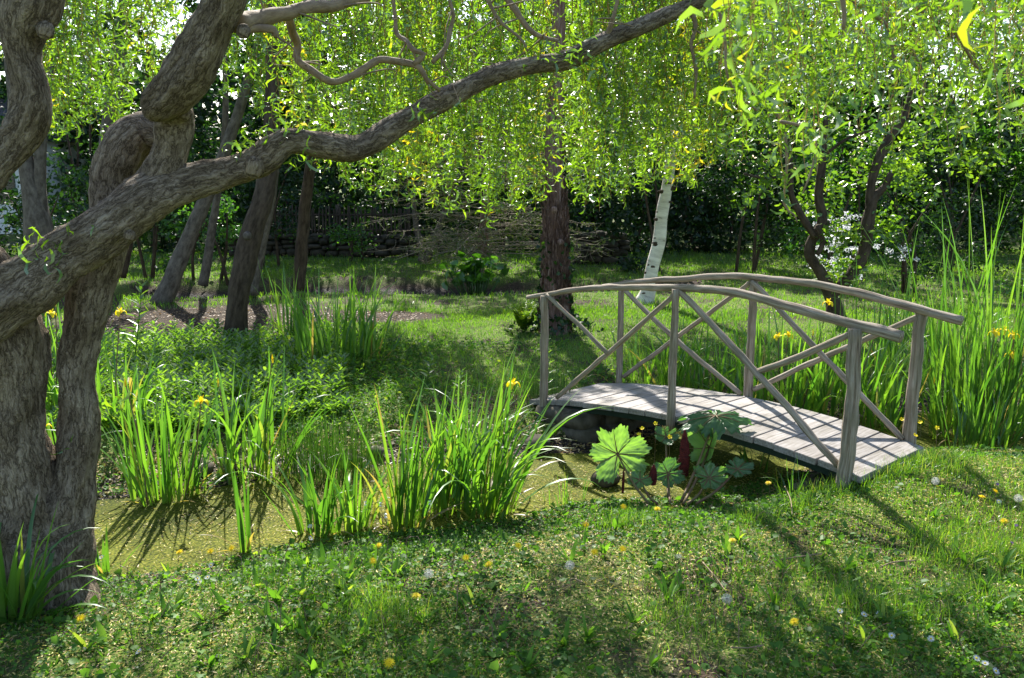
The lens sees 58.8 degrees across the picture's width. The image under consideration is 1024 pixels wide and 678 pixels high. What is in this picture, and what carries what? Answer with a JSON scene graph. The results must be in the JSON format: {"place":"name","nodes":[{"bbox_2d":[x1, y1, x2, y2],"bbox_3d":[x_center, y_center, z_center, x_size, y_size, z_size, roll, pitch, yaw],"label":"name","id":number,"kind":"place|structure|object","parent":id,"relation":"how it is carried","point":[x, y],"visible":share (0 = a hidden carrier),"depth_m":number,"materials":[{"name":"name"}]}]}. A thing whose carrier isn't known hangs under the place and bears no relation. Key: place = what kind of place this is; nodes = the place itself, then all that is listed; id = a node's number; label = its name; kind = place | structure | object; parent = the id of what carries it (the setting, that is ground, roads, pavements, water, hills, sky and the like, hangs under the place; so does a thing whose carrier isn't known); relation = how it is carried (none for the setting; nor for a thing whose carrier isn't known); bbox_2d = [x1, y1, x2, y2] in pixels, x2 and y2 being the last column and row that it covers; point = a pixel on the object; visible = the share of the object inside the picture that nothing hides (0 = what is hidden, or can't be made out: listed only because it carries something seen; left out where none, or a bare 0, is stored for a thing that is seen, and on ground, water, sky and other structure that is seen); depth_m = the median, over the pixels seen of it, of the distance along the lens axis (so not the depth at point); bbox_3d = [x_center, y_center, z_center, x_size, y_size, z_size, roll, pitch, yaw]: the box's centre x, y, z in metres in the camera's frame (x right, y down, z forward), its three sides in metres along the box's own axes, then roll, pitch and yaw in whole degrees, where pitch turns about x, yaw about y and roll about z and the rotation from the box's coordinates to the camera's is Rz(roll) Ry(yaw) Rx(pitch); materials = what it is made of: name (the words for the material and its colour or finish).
{"place":"outdoors","nodes":[
{"label":"outdoors","id":0,"kind":"place"},
{"bbox_2d":[0,174,1023,677],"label":"ground","id":1,"kind":"structure","parent":0,"point":[418,286],"depth_m":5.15,"materials":[{"name":"green plant"}]},
{"bbox_2d":[0,166,88,255],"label":"shrub","id":2,"kind":"object","parent":1,"relation":"on","point":[80,184],"visible":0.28,"depth_m":15.81,"materials":[{"name":"green plant"}]},
{"bbox_2d":[0,98,95,233],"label":"house","id":3,"kind":"structure","parent":1,"relation":"on","point":[13,184],"depth_m":28.85,"materials":[{"name":"stone"}]},
{"bbox_2d":[0,175,16,203],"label":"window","id":4,"kind":"structure","parent":3,"relation":"in","point":[12,185],"depth_m":27.59,"materials":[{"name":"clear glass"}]},
{"bbox_2d":[0,493,121,626],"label":"strappy plant","id":5,"kind":"object","parent":1,"relation":"on","point":[30,591],"visible":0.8,"depth_m":4.33,"materials":[{"name":"green plant"}]},
{"bbox_2d":[0,14,143,245],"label":"background tree","id":6,"kind":"object","parent":1,"relation":"on","point":[58,154],"visible":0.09,"depth_m":23.57,"materials":[{"name":"green plant"}]},
{"bbox_2d":[45,410,114,444],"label":"iris clump","id":7,"kind":"object","parent":1,"relation":"on","point":[48,429],"visible":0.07,"depth_m":6.90,"materials":[{"name":"green plant"}]},
{"bbox_2d":[3,0,172,247],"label":"forked tree","id":8,"kind":"object","parent":1,"relation":"on","point":[32,177],"visible":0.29,"depth_m":12.74,"materials":[{"name":"grey plant"}]},
{"bbox_2d":[44,303,138,409],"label":"iris clump","id":9,"kind":"object","parent":1,"relation":"on","point":[51,390],"visible":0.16,"depth_m":7.78,"materials":[{"name":"green plant"}]},
{"bbox_2d":[96,344,106,373],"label":"leafy stem","id":10,"kind":"object","parent":1,"relation":"on","point":[100,364],"visible":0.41,"depth_m":8.83,"materials":[{"name":"plant"}]},
{"bbox_2d":[99,0,132,143],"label":"distant tree","id":11,"kind":"object","parent":1,"relation":"on","point":[107,120],"visible":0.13,"depth_m":17.32,"materials":[{"name":"grey plant"}]},
{"bbox_2d":[94,523,142,574],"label":"iris clump","id":12,"kind":"object","parent":1,"relation":"on","point":[105,553],"visible":0.46,"depth_m":5.28,"materials":[{"name":"green plant"}]},
{"bbox_2d":[47,307,197,427],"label":"iris clump","id":13,"kind":"object","parent":1,"relation":"on","point":[133,384],"visible":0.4,"depth_m":7.50,"materials":[{"name":"green plant"}]},
{"bbox_2d":[95,25,175,277],"bbox_3d":[-6.144,-3.193,15.484,1.702,4.265,2.046,-4,11,-18],"label":"thin tree","id":14,"kind":"object","parent":1,"relation":"on","point":[126,265],"visible":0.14,"depth_m":15.43,"materials":[{"name":"green plant"}]},
{"bbox_2d":[121,280,151,363],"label":"leafy stem","id":15,"kind":"object","parent":1,"relation":"on","point":[137,328],"visible":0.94,"depth_m":9.54,"materials":[{"name":"green plant"}]},
{"bbox_2d":[66,198,218,278],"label":"shrub","id":16,"kind":"object","parent":1,"relation":"on","point":[154,251],"visible":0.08,"depth_m":17.31,"materials":[{"name":"green plant"}]},
{"bbox_2d":[45,362,246,506],"bbox_3d":[-2.545,0.686,6.421,1.277,1.100,0.850,0,11,0],"label":"iris clump","id":17,"kind":"object","parent":1,"relation":"on","point":[140,483],"visible":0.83,"depth_m":6.40,"materials":[{"name":"green plant"}]},
{"bbox_2d":[124,385,230,503],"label":"iris clump","id":18,"kind":"object","parent":1,"relation":"on","point":[195,470],"visible":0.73,"depth_m":6.57,"materials":[{"name":"green plant"}]},
{"bbox_2d":[132,0,248,253],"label":"background tree","id":19,"kind":"object","parent":1,"relation":"on","point":[209,95],"visible":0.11,"depth_m":22.32,"materials":[{"name":"green plant"}]},
{"bbox_2d":[166,2,228,286],"bbox_3d":[-5.336,-4.113,15.905,2.066,6.329,1.969,0,11,0],"label":"slim tree","id":20,"kind":"object","parent":1,"relation":"on","point":[204,276],"visible":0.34,"depth_m":15.85,"materials":[{"name":"grey plant"}]},
{"bbox_2d":[43,312,358,432],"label":"bank herbs","id":21,"kind":"object","parent":1,"relation":"on","point":[297,382],"visible":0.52,"depth_m":8.60,"materials":[{"name":"green plant"}]},
{"bbox_2d":[150,0,267,303],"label":"leaning tree","id":22,"kind":"object","parent":1,"relation":"on","point":[167,289],"visible":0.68,"depth_m":14.21,"materials":[{"name":"grey plant"}]},
{"bbox_2d":[152,194,269,285],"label":"shrub","id":23,"kind":"object","parent":1,"relation":"on","point":[235,233],"visible":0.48,"depth_m":16.91,"materials":[{"name":"green plant"}]},
{"bbox_2d":[224,0,280,336],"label":"stout tree","id":24,"kind":"object","parent":1,"relation":"on","point":[246,254],"visible":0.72,"depth_m":11.08,"materials":[{"name":"brown plant"}]},
{"bbox_2d":[249,0,286,295],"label":"grey tree","id":25,"kind":"object","parent":1,"relation":"on","point":[257,276],"visible":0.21,"depth_m":14.71,"materials":[{"name":"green plant"}]},
{"bbox_2d":[204,121,334,267],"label":"shrub","id":26,"kind":"object","parent":1,"relation":"on","point":[284,184],"visible":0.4,"depth_m":18.89,"materials":[{"name":"green plant"}]},
{"bbox_2d":[251,258,313,340],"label":"iris clump","id":27,"kind":"object","parent":1,"relation":"on","point":[279,324],"visible":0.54,"depth_m":10.95,"materials":[{"name":"green plant"}]},
{"bbox_2d":[229,0,361,233],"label":"background tree","id":28,"kind":"object","parent":1,"relation":"on","point":[256,120],"visible":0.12,"depth_m":23.46,"materials":[{"name":"green plant"}]},
{"bbox_2d":[290,31,317,290],"bbox_3d":[-2.925,-4.344,15.509,1.064,6.983,1.889,7,13,33],"label":"slender tree","id":29,"kind":"object","parent":1,"relation":"on","point":[301,248],"visible":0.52,"depth_m":15.43,"materials":[{"name":"brown plant"}]},
{"bbox_2d":[252,451,370,540],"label":"iris clump","id":30,"kind":"object","parent":1,"relation":"on","point":[325,508],"visible":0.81,"depth_m":5.82,"materials":[{"name":"green plant"}]},
{"bbox_2d":[250,404,399,485],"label":"rush tuft","id":31,"kind":"object","parent":1,"relation":"on","point":[323,453],"visible":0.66,"depth_m":6.88,"materials":[{"name":"green plant"}]},
{"bbox_2d":[229,232,428,257],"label":"stone wall","id":32,"kind":"structure","parent":1,"relation":"on","point":[315,248],"depth_m":21.25,"materials":[{"name":"grey stone"}]},
{"bbox_2d":[255,264,405,370],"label":"iris clump","id":33,"kind":"object","parent":1,"relation":"on","point":[304,339],"visible":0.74,"depth_m":9.48,"materials":[{"name":"green plant"}]},
{"bbox_2d":[277,447,402,534],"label":"iris clump","id":34,"kind":"object","parent":1,"relation":"on","point":[350,525],"visible":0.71,"depth_m":5.89,"materials":[{"name":"green plant"}]},
{"bbox_2d":[268,204,420,256],"bbox_3d":[-4.185,-2.543,21.560,4.061,1.327,0.162,0,11,0],"label":"picket fence","id":35,"kind":"object","parent":1,"relation":"on","point":[338,214],"visible":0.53,"depth_m":21.44,"materials":[{"name":"brown wood"}]},
{"bbox_2d":[318,218,376,262],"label":"shrub","id":36,"kind":"object","parent":1,"relation":"on","point":[348,233],"visible":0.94,"depth_m":20.09,"materials":[{"name":"green plant"}]},
{"bbox_2d":[316,290,405,365],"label":"iris clump","id":37,"kind":"object","parent":1,"relation":"on","point":[384,345],"visible":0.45,"depth_m":9.85,"materials":[{"name":"green plant"}]},
{"bbox_2d":[368,445,384,457],"bbox_3d":[-1.099,0.910,7.346,0.147,0.092,0.142,0,11,0],"label":"shore stone","id":38,"kind":"object","parent":1,"relation":"on","point":[381,448],"visible":0.4,"depth_m":7.31,"materials":[{"name":"stone"}]},
{"bbox_2d":[383,657,394,674],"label":"dandelion","id":39,"kind":"object","parent":1,"relation":"on","point":[389,662],"visible":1,"depth_m":3.74,"materials":[{"name":"yellow plant"}]},
{"bbox_2d":[318,0,474,248],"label":"background tree","id":40,"kind":"object","parent":1,"relation":"on","point":[400,194],"visible":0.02,"depth_m":23.23,"materials":[{"name":"green plant"}]},
{"bbox_2d":[349,373,473,531],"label":"iris clump","id":41,"kind":"object","parent":1,"relation":"on","point":[411,498],"visible":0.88,"depth_m":5.87,"materials":[{"name":"green plant"}]},
{"bbox_2d":[418,352,438,382],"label":"leafy stem","id":42,"kind":"object","parent":1,"relation":"on","point":[429,365],"visible":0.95,"depth_m":8.76,"materials":[{"name":"plant"}]},
{"bbox_2d":[411,177,450,262],"bbox_3d":[-1.712,-2.573,19.358,0.867,1.912,0.203,0,11,0],"label":"mossy tree","id":43,"kind":"object","parent":1,"relation":"on","point":[414,210],"visible":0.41,"depth_m":19.35,"materials":[{"name":"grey plant"}]},
{"bbox_2d":[450,368,469,390],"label":"leafy stem","id":44,"kind":"object","parent":1,"relation":"on","point":[460,377],"visible":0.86,"depth_m":8.44,"materials":[{"name":"plant"}]},
{"bbox_2d":[362,31,619,272],"bbox_3d":[-0.397,-3.570,17.541,5.260,4.799,2.996,0,11,0],"label":"bare conifer","id":45,"kind":"object","parent":1,"relation":"on","point":[481,236],"visible":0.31,"depth_m":17.71,"materials":[{"name":"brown plant"}]},
{"bbox_2d":[440,0,549,243],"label":"background tree","id":46,"kind":"object","parent":1,"relation":"on","point":[476,196],"visible":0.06,"depth_m":23.62,"materials":[{"name":"green plant"}]},
{"bbox_2d":[0,0,1023,621],"bbox_3d":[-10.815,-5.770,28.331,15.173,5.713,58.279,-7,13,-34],"label":"curly willow","id":47,"kind":"object","parent":1,"relation":"on","point":[144,176],"visible":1,"depth_m":4.80,"materials":[{"name":"green plant"}]},
{"bbox_2d":[0,114,1023,255],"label":"hedge","id":48,"kind":"object","parent":1,"relation":"on","point":[691,221],"visible":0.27,"depth_m":22.22,"materials":[{"name":"green plant"}]},
{"bbox_2d":[0,0,1023,229],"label":"distant wood","id":49,"kind":"object","parent":1,"relation":"on","point":[212,115],"visible":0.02,"depth_m":29.50,"materials":[{"name":"green plant"}]},
{"bbox_2d":[0,305,1023,677],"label":"fallen leaves","id":50,"kind":"object","parent":1,"relation":"on","point":[544,547],"visible":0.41,"depth_m":4.87,"materials":[{"name":"plant"}]},
{"bbox_2d":[508,298,538,328],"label":"fern","id":51,"kind":"object","parent":1,"relation":"on","point":[523,315],"visible":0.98,"depth_m":11.71,"materials":[{"name":"green plant"}]},
{"bbox_2d":[525,434,550,451],"bbox_3d":[0.215,0.862,7.553,0.220,0.147,0.266,0,11,0],"label":"shore stone","id":52,"kind":"object","parent":1,"relation":"on","point":[536,437],"visible":0.56,"depth_m":7.47,"materials":[{"name":"stone"}]},
{"bbox_2d":[502,357,577,405],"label":"rush tuft","id":53,"kind":"object","parent":1,"relation":"on","point":[533,390],"visible":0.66,"depth_m":8.34,"materials":[{"name":"green plant"}]},
{"bbox_2d":[536,346,557,390],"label":"leafy stem","id":54,"kind":"object","parent":1,"relation":"on","point":[550,371],"visible":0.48,"depth_m":8.22,"materials":[{"name":"plant"}]},
{"bbox_2d":[90,511,1011,673],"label":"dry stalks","id":55,"kind":"object","parent":1,"relation":"on","point":[344,552],"visible":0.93,"depth_m":4.23,"materials":[{"name":"plant"}]},
{"bbox_2d":[504,0,604,338],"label":"redwood tree","id":56,"kind":"object","parent":1,"relation":"on","point":[555,268],"visible":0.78,"depth_m":11.51,"materials":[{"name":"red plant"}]},
{"bbox_2d":[521,138,592,239],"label":"shrub","id":57,"kind":"object","parent":1,"relation":"on","point":[565,172],"visible":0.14,"depth_m":20.36,"materials":[{"name":"green plant"}]},
{"bbox_2d":[542,469,589,506],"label":"reed clump","id":58,"kind":"object","parent":1,"relation":"on","point":[565,489],"visible":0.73,"depth_m":6.40,"materials":[{"name":"green plant"}]},
{"bbox_2d":[565,560,574,585],"bbox_3d":[0.286,1.175,4.490,0.054,0.175,0.054,0,11,0],"label":"dandelion clock","id":59,"kind":"object","parent":1,"relation":"on","point":[570,565],"visible":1,"depth_m":4.47,"materials":[{"name":"white plant"}]},
{"bbox_2d":[527,0,660,246],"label":"background tree","id":60,"kind":"object","parent":1,"relation":"on","point":[587,213],"visible":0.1,"depth_m":23.37,"materials":[{"name":"green plant"}]},
{"bbox_2d":[534,404,656,442],"bbox_3d":[0.797,0.766,8.230,1.122,0.480,0.774,-9,14,-41],"label":"stone abutment","id":61,"kind":"object","parent":1,"relation":"on","point":[583,427],"visible":0.32,"depth_m":7.83,"materials":[{"name":"grey stone"}]},
{"bbox_2d":[571,230,629,265],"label":"stone wall","id":62,"kind":"structure","parent":1,"relation":"on","point":[619,250],"depth_m":19.62,"materials":[{"name":"grey stone"}]},
{"bbox_2d":[589,314,716,387],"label":"iris clump","id":63,"kind":"object","parent":1,"relation":"on","point":[647,377],"visible":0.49,"depth_m":8.96,"materials":[{"name":"green plant"}]},
{"bbox_2d":[636,27,686,303],"bbox_3d":[2.996,-4.093,13.720,2.054,7.267,1.675,-3,11,-17],"label":"birch tree","id":64,"kind":"object","parent":1,"relation":"on","point":[658,241],"visible":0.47,"depth_m":14.05,"materials":[{"name":"white plant"}]},
{"bbox_2d":[594,133,738,273],"bbox_3d":[3.068,-2.622,18.295,3.045,3.132,1.537,5,12,25],"label":"shrub","id":65,"kind":"object","parent":1,"relation":"on","point":[715,191],"visible":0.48,"depth_m":18.34,"materials":[{"name":"green plant"}]},
{"bbox_2d":[588,410,754,504],"bbox_3d":[1.221,0.807,6.414,1.281,0.502,0.641,-6,12,-31],"label":"gunnera","id":66,"kind":"object","parent":1,"relation":"on","point":[613,450],"visible":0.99,"depth_m":6.38,"materials":[{"name":"green plant"}]},
{"bbox_2d":[626,310,787,398],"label":"iris clump","id":67,"kind":"object","parent":1,"relation":"on","point":[717,385],"visible":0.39,"depth_m":8.86,"materials":[{"name":"green plant"}]},
{"bbox_2d":[626,0,809,253],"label":"background tree","id":68,"kind":"object","parent":1,"relation":"on","point":[709,241],"visible":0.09,"depth_m":22.67,"materials":[{"name":"green plant"}]},
{"bbox_2d":[722,593,731,616],"bbox_3d":[0.995,1.250,4.213,0.054,0.154,0.054,0,11,0],"label":"dandelion clock","id":69,"kind":"object","parent":1,"relation":"on","point":[727,598],"visible":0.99,"depth_m":4.21,"materials":[{"name":"white plant"}]},
{"bbox_2d":[737,447,773,472],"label":"iris clump","id":70,"kind":"object","parent":1,"relation":"on","point":[744,457],"visible":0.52,"depth_m":7.05,"materials":[{"name":"green plant"}]},
{"bbox_2d":[686,298,879,417],"bbox_3d":[2.489,0.206,8.527,2.099,1.225,1.629,0,11,0],"label":"iris clump","id":71,"kind":"object","parent":1,"relation":"on","point":[801,387],"visible":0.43,"depth_m":8.36,"materials":[{"name":"green plant"}]},
{"bbox_2d":[733,105,836,273],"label":"shrub","id":72,"kind":"object","parent":1,"relation":"on","point":[766,204],"visible":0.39,"depth_m":18.16,"materials":[{"name":"green plant"}]},
{"bbox_2d":[763,458,823,493],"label":"grass tuft","id":73,"kind":"object","parent":1,"relation":"on","point":[790,485],"visible":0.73,"depth_m":6.22,"materials":[{"name":"green plant"}]},
{"bbox_2d":[793,471,834,489],"bbox_3d":[2.485,1.117,6.494,1.134,0.357,0.689,-9,14,-40],"label":"stone abutment","id":74,"kind":"object","parent":1,"relation":"on","point":[812,476],"visible":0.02,"depth_m":6.33,"materials":[{"name":"grey stone"}]},
{"bbox_2d":[526,272,964,492],"bbox_3d":[1.632,0.233,7.266,1.124,1.466,3.354,-10,14,-42],"label":"footbridge","id":75,"kind":"object","parent":74,"relation":"on","point":[783,428],"visible":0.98,"depth_m":6.84,"materials":[{"name":"grey wood"}]},
{"bbox_2d":[784,140,882,278],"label":"shrub","id":76,"kind":"object","parent":1,"relation":"on","point":[812,219],"visible":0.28,"depth_m":17.28,"materials":[{"name":"green plant"}]},
{"bbox_2d":[773,0,936,256],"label":"background tree","id":77,"kind":"object","parent":1,"relation":"on","point":[841,152],"visible":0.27,"depth_m":21.71,"materials":[{"name":"green plant"}]},
{"bbox_2d":[701,46,1010,316],"bbox_3d":[4.695,-2.181,12.670,4.029,3.867,1.837,-2,11,-11],"label":"fruit tree","id":78,"kind":"object","parent":1,"relation":"on","point":[870,218],"visible":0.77,"depth_m":12.42,"materials":[{"name":"green plant"}]},
{"bbox_2d":[826,215,945,363],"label":"reed clump","id":79,"kind":"object","parent":1,"relation":"on","point":[908,290],"visible":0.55,"depth_m":9.46,"materials":[{"name":"green plant"}]},
{"bbox_2d":[805,155,974,293],"bbox_3d":[6.091,-1.823,15.063,2.835,2.417,1.631,0,11,0],"label":"flowering shrub","id":80,"kind":"object","parent":1,"relation":"on","point":[904,276],"visible":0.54,"depth_m":15.12,"materials":[{"name":"green plant"}]},
{"bbox_2d":[861,284,1014,379],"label":"iris clump","id":81,"kind":"object","parent":1,"relation":"on","point":[884,341],"visible":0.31,"depth_m":9.60,"materials":[{"name":"green plant"}]},
{"bbox_2d":[854,182,1023,429],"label":"reed clump","id":82,"kind":"object","parent":1,"relation":"on","point":[987,325],"visible":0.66,"depth_m":8.03,"materials":[{"name":"green plant"}]},
{"bbox_2d":[859,1,1023,254],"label":"background tree","id":83,"kind":"object","parent":1,"relation":"on","point":[929,118],"visible":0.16,"depth_m":21.90,"materials":[{"name":"green plant"}]},
{"bbox_2d":[875,126,1023,275],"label":"shrub","id":84,"kind":"object","parent":1,"relation":"on","point":[920,250],"visible":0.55,"depth_m":17.91,"materials":[{"name":"green plant"}]},
{"bbox_2d":[888,304,1023,445],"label":"iris clump","id":85,"kind":"object","parent":1,"relation":"on","point":[934,411],"visible":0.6,"depth_m":7.77,"materials":[{"name":"green plant"}]},
{"bbox_2d":[931,378,1023,449],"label":"iris clump","id":86,"kind":"object","parent":1,"relation":"on","point":[972,435],"visible":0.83,"depth_m":7.50,"materials":[{"name":"green plant"}]},
{"bbox_2d":[973,71,1023,254],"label":"background tree","id":87,"kind":"object","parent":1,"relation":"on","point":[986,134],"visible":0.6,"depth_m":21.54,"materials":[{"name":"green plant"}]},
{"bbox_2d":[994,267,1023,297],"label":"shrub","id":88,"kind":"object","parent":1,"relation":"on","point":[1007,286],"visible":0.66,"depth_m":14.71,"materials":[{"name":"green plant"}]},
{"bbox_2d":[995,111,1023,211],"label":"shrub","id":89,"kind":"object","parent":1,"relation":"on","point":[1020,188],"visible":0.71,"depth_m":18.42,"materials":[{"name":"green plant"}]},
{"bbox_2d":[0,0,1023,171],"label":"sky","id":90,"kind":"structure","parent":0,"point":[181,17],"materials":[{"name":"white"}]},
{"bbox_2d":[94,405,1023,579],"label":"stream water","id":91,"kind":"structure","parent":0,"point":[170,516],"depth_m":6.33,"materials":[{"name":"green liquid"}]},
{"bbox_2d":[183,458,213,477],"bbox_3d":[-2.397,0.988,6.937,0.242,0.149,0.234,0,11,0],"label":"shore stone","id":92,"kind":"object","parent":91,"relation":"in","point":[210,467],"visible":0.32,"depth_m":6.88,"materials":[{"name":"stone"}]},
{"bbox_2d":[203,441,253,557],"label":"iris clump","id":93,"kind":"object","parent":91,"relation":"in","point":[244,543],"visible":0.88,"depth_m":5.53,"materials":[{"name":"green plant"}]},
{"bbox_2d":[178,343,349,496],"bbox_3d":[-1.926,0.564,6.854,1.056,1.077,1.477,10,14,43],"label":"iris clump","id":94,"kind":"object","parent":91,"relation":"in","point":[260,460],"visible":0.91,"depth_m":6.83,"materials":[{"name":"green plant"}]},
{"bbox_2d":[362,371,530,517],"bbox_3d":[-0.413,0.728,6.165,1.117,1.111,0.690,-10,14,-42],"label":"iris clump","id":95,"kind":"object","parent":91,"relation":"in","point":[440,501],"visible":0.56,"depth_m":6.12,"materials":[{"name":"green plant"}]},
{"bbox_2d":[367,379,544,488],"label":"iris clump","id":96,"kind":"object","parent":91,"relation":"in","point":[484,427],"visible":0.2,"depth_m":6.76,"materials":[{"name":"green plant"}]},
{"bbox_2d":[370,342,613,521],"bbox_3d":[-0.223,0.682,5.981,1.454,1.272,1.876,8,13,37],"label":"iris clump","id":97,"kind":"object","parent":91,"relation":"in","point":[484,500],"visible":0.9,"depth_m":6.10,"materials":[{"name":"green plant"}]},
{"bbox_2d":[590,471,619,487],"bbox_3d":[0.702,1.036,6.765,0.211,0.127,0.204,8,13,36],"label":"shore stone","id":98,"kind":"object","parent":91,"relation":"in","point":[602,483],"visible":0.52,"depth_m":6.70,"materials":[{"name":"grey stone"}]},
{"bbox_2d":[756,312,941,428],"bbox_3d":[3.214,0.263,8.488,1.522,1.070,1.632,-1,11,-6],"label":"iris clump","id":99,"kind":"object","parent":91,"relation":"in","point":[876,375],"visible":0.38,"depth_m":8.34,"materials":[{"name":"green plant"}]},
{"bbox_2d":[837,356,951,431],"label":"iris clump","id":100,"kind":"object","parent":91,"relation":"in","point":[893,414],"visible":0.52,"depth_m":8.21,"materials":[{"name":"green plant"}]},
{"bbox_2d":[925,307,1023,437],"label":"iris clump","id":101,"kind":"object","parent":91,"relation":"in","point":[978,366],"visible":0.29,"depth_m":7.86,"materials":[{"name":"green plant"}]},
{"label":"pond water","id":102,"kind":"structure","parent":0,"visible":0},
{"bbox_2d":[439,251,508,295],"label":"arum clump","id":103,"kind":"object","parent":102,"relation":"in","point":[475,279],"visible":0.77,"depth_m":15.77,"materials":[{"name":"green plant"}]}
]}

